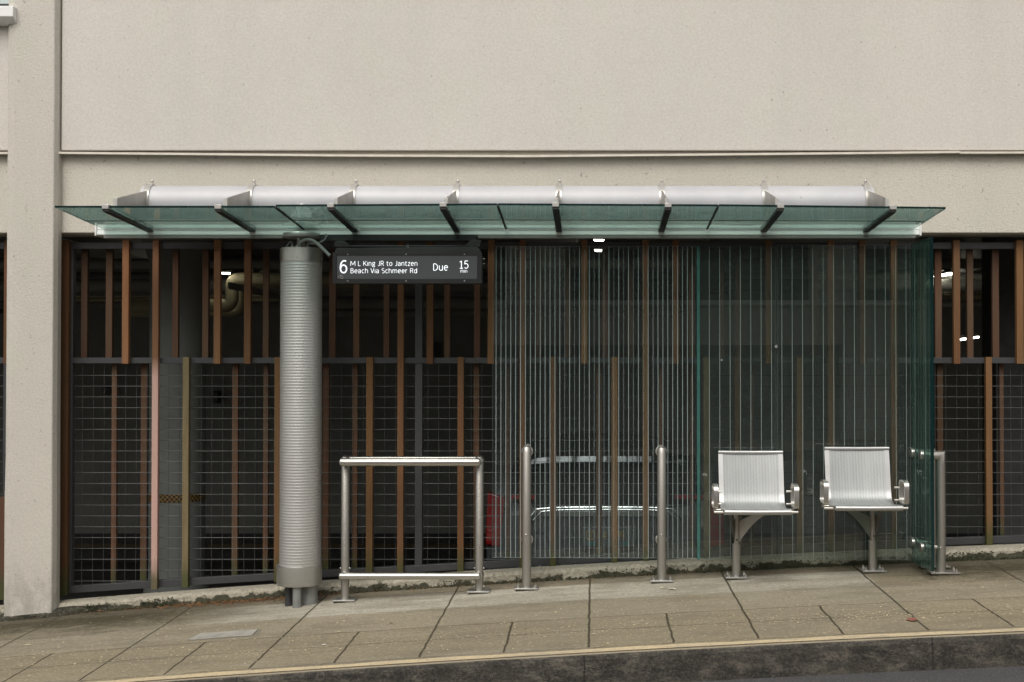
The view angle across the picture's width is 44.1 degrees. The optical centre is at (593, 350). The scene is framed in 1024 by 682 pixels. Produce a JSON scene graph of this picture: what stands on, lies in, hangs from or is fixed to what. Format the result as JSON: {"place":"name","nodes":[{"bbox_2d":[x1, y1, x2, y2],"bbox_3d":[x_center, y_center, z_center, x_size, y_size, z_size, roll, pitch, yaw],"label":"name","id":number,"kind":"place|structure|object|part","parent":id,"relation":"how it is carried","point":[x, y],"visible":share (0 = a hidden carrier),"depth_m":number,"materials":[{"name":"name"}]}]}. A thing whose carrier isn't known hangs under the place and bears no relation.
{"place":"outdoors","nodes":[
{"label":"outdoors","id":0,"kind":"place"},
{"bbox_2d":[0,559,1023,681],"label":"pavement","id":1,"kind":"structure","parent":0,"point":[829,592],"depth_m":8.32,"materials":[{"name":"concrete"}]},
{"bbox_2d":[186,629,261,640],"bbox_3d":[-2.452,1.892,8.394,0.470,0.040,0.210,0,-1,0],"label":"utility cover","id":2,"kind":"object","parent":1,"relation":"on","point":[227,634],"visible":1,"depth_m":8.37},
{"bbox_2d":[332,456,490,602],"bbox_3d":[-1.342,1.327,9.297,1.154,1.104,0.219,0,-1,0],"label":"leaning rail","id":3,"kind":"object","parent":1,"relation":"on","point":[345,575],"visible":1,"depth_m":9.27,"materials":[{"name":"metal"}]},
{"bbox_2d":[55,179,945,607],"bbox_3d":[-0.634,0.324,8.955,6.106,3.197,1.050,0,-1,0],"label":"bus shelter","id":4,"kind":"object","parent":1,"relation":"on","point":[357,213],"visible":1,"depth_m":9.19,"materials":[{"name":"silver metal"}]},
{"bbox_2d":[333,240,484,283],"bbox_3d":[-1.332,-0.641,9.150,1.090,0.328,0.319,0,-1,0],"label":"arrival sign","id":5,"kind":"object","parent":4,"relation":"hanging from","point":[408,264],"visible":1,"depth_m":9.00,"materials":[{"name":"black metal"}]},
{"bbox_2d":[492,246,692,557],"bbox_3d":[0.002,0.384,9.422,1.522,2.332,0.012,0,-1,0],"label":"glass screen","id":6,"kind":"object","parent":4,"relation":"attached to","point":[589,395],"visible":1,"depth_m":9.42,"materials":[{"name":"clear glass"}]},
{"bbox_2d":[696,245,910,559],"bbox_3d":[1.568,0.387,9.416,1.599,2.350,0.034,0,-1,0],"label":"glass screen","id":7,"kind":"object","parent":4,"relation":"attached to","point":[698,377],"visible":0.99,"depth_m":9.41,"materials":[{"name":"clear glass"}]},
{"bbox_2d":[31,559,983,617],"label":"needle litter","id":8,"kind":"object","parent":1,"relation":"on","point":[224,601],"visible":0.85,"depth_m":9.54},
{"bbox_2d":[0,550,1023,614],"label":"moss","id":9,"kind":"object","parent":1,"relation":"on","point":[744,566],"visible":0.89,"depth_m":9.58,"materials":[{"name":"green plant"}]},
{"bbox_2d":[514,445,538,591],"bbox_3d":[-0.497,1.246,9.325,0.175,1.098,0.154,0,-1,0],"label":"support post","id":10,"kind":"object","parent":1,"relation":"on","point":[527,537],"visible":0.99,"depth_m":9.28,"materials":[{"name":"metal"}]},
{"bbox_2d":[650,445,673,583],"bbox_3d":[0.502,1.221,9.326,0.175,1.036,0.154,0,-1,0],"label":"support post","id":11,"kind":"object","parent":1,"relation":"on","point":[661,537],"visible":1,"depth_m":9.28,"materials":[{"name":"metal"}]},
{"bbox_2d":[712,450,798,579],"bbox_3d":[1.146,1.218,9.072,0.601,0.979,0.604,0,-1,0],"label":"bus stop seat","id":12,"kind":"object","parent":1,"relation":"on","point":[751,483],"visible":1,"depth_m":9.18,"materials":[{"name":"metal"}]},
{"bbox_2d":[820,447,908,573],"bbox_3d":[1.922,1.180,9.073,0.601,0.960,0.604,0,-1,0],"label":"bus stop seat","id":13,"kind":"object","parent":1,"relation":"on","point":[855,481],"visible":1,"depth_m":9.18,"materials":[{"name":"metal"}]},
{"bbox_2d":[909,237,960,575],"bbox_3d":[2.494,0.424,9.145,0.280,2.442,0.580,0,-1,0],"label":"side screen","id":14,"kind":"object","parent":1,"relation":"on","point":[928,526],"visible":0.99,"depth_m":9.11,"materials":[{"name":"green glass"}]},
{"bbox_2d":[1,575,1023,675],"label":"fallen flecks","id":15,"kind":"object","parent":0,"point":[539,633],"visible":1,"depth_m":7.89,"materials":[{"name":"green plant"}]},
{"bbox_2d":[698,666,1023,681],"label":"street","id":16,"kind":"structure","parent":0,"point":[1004,674],"depth_m":7.11,"materials":[{"name":"grey asphalt"}]},
{"bbox_2d":[72,626,1023,681],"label":"kerb","id":17,"kind":"structure","parent":16,"relation":"on","point":[834,655],"depth_m":7.23,"materials":[{"name":"concrete"}]},
{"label":"ground","id":18,"kind":"structure","parent":0,"visible":0},
{"bbox_2d":[0,0,1023,681],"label":"garage building","id":19,"kind":"structure","parent":18,"relation":"on","point":[910,102],"depth_m":9.66,"materials":[{"name":"paint"}]},
{"bbox_2d":[0,240,6,599],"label":"slatted screen","id":20,"kind":"object","parent":19,"relation":"on","point":[3,245],"visible":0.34,"depth_m":9.79,"materials":[{"name":"grey paint"}]},
{"bbox_2d":[0,0,16,25],"bbox_3d":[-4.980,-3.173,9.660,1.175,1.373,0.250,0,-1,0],"label":"window sill","id":21,"kind":"structure","parent":19,"relation":"in","point":[8,14],"depth_m":9.55,"materials":[{"name":"white paint"}]},
{"bbox_2d":[222,270,231,273],"bbox_3d":[-3.793,-0.807,12.963,0.056,0.096,0.778,0,-1,-22],"label":"fluorescent lamp","id":22,"kind":"object","parent":19,"relation":"attached to","point":[225,271],"visible":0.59,"depth_m":12.69,"materials":[{"name":"white"}]},
{"bbox_2d":[120,272,368,312],"bbox_3d":[-3.596,-0.601,13.010,2.538,0.415,0.136,0,-1,0],"label":"lagged pipe","id":23,"kind":"object","parent":19,"relation":"attached to","point":[229,302],"visible":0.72,"depth_m":12.95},
{"bbox_2d":[121,286,368,316],"bbox_3d":[-3.679,-0.556,13.309,2.596,0.408,0.100,0,-1,0],"label":"lagged pipe","id":24,"kind":"object","parent":19,"relation":"attached to","point":[238,310],"visible":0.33,"depth_m":13.27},
{"bbox_2d":[322,296,695,309],"bbox_3d":[-1.139,-0.528,14.009,4.556,0.149,0.140,0,-1,0],"label":"lagged pipe","id":25,"kind":"object","parent":19,"relation":"attached to","point":[558,303],"visible":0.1,"depth_m":13.95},
{"bbox_2d":[322,309,695,317],"bbox_3d":[-1.179,-0.432,14.507,4.718,0.105,0.100,0,-1,0],"label":"lagged pipe","id":26,"kind":"object","parent":19,"relation":"attached to","point":[507,313],"visible":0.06,"depth_m":14.47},
{"bbox_2d":[60,240,1023,595],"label":"slatted screen","id":27,"kind":"object","parent":19,"relation":"on","point":[70,360],"visible":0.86,"depth_m":9.83,"materials":[{"name":"brown wood"}]},
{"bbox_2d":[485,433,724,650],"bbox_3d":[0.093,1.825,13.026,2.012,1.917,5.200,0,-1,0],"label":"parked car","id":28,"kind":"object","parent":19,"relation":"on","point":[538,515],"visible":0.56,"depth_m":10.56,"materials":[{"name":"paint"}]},
{"bbox_3d":[0.093,1.129,10.595,1.720,0.370,0.120,0,-1,0],"label":"rear window","id":29,"kind":"part","parent":28,"relation":"part of","materials":[{"name":"black glass"}]},
{"bbox_2d":[933,271,951,276],"bbox_3d":[3.906,-0.857,14.013,0.056,0.236,2.162,0,-1,21],"label":"fluorescent lamp","id":30,"kind":"object","parent":19,"relation":"attached to","point":[947,273],"visible":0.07,"depth_m":13.99,"materials":[{"name":"white"}]},
{"bbox_2d":[925,293,981,301],"bbox_3d":[3.727,-0.546,13.009,0.856,0.094,0.060,0,-1,0],"label":"lagged pipe","id":31,"kind":"object","parent":19,"relation":"attached to","point":[962,296],"visible":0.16,"depth_m":12.98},
{"bbox_2d":[925,291,981,293],"bbox_3d":[3.723,-0.595,13.010,0.846,0.037,0.024,0,-1,0],"label":"lagged pipe","id":32,"kind":"object","parent":19,"relation":"attached to","point":[926,292],"depth_m":13.00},
{"bbox_2d":[960,334,980,340],"bbox_3d":[4.326,-0.154,14.504,0.054,0.097,1.145,0,-1,27],"label":"fluorescent lamp","id":33,"kind":"object","parent":19,"relation":"attached to","point":[964,337],"visible":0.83,"depth_m":14.61,"materials":[{"name":"white"}]},
{"bbox_3d":[-3.603,-0.724,13.611,0.017,0.297,0.016,0,-1,0],"label":"pipe hanger","id":34,"kind":"object","parent":19,"relation":"attached to","visible":0},
{"bbox_2d":[76,295,262,296],"bbox_3d":[-4.492,-0.589,13.610,2.257,0.028,0.028,0,-1,0],"label":"lagged pipe","id":35,"kind":"object","parent":34,"relation":"hanging from","point":[146,296],"depth_m":13.60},
{"bbox_2d":[76,298,279,301],"bbox_3d":[-4.492,-0.549,13.609,2.257,0.040,0.040,0,-1,0],"label":"lagged pipe","id":36,"kind":"object","parent":34,"relation":"hanging from","point":[120,300],"depth_m":13.60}
]}

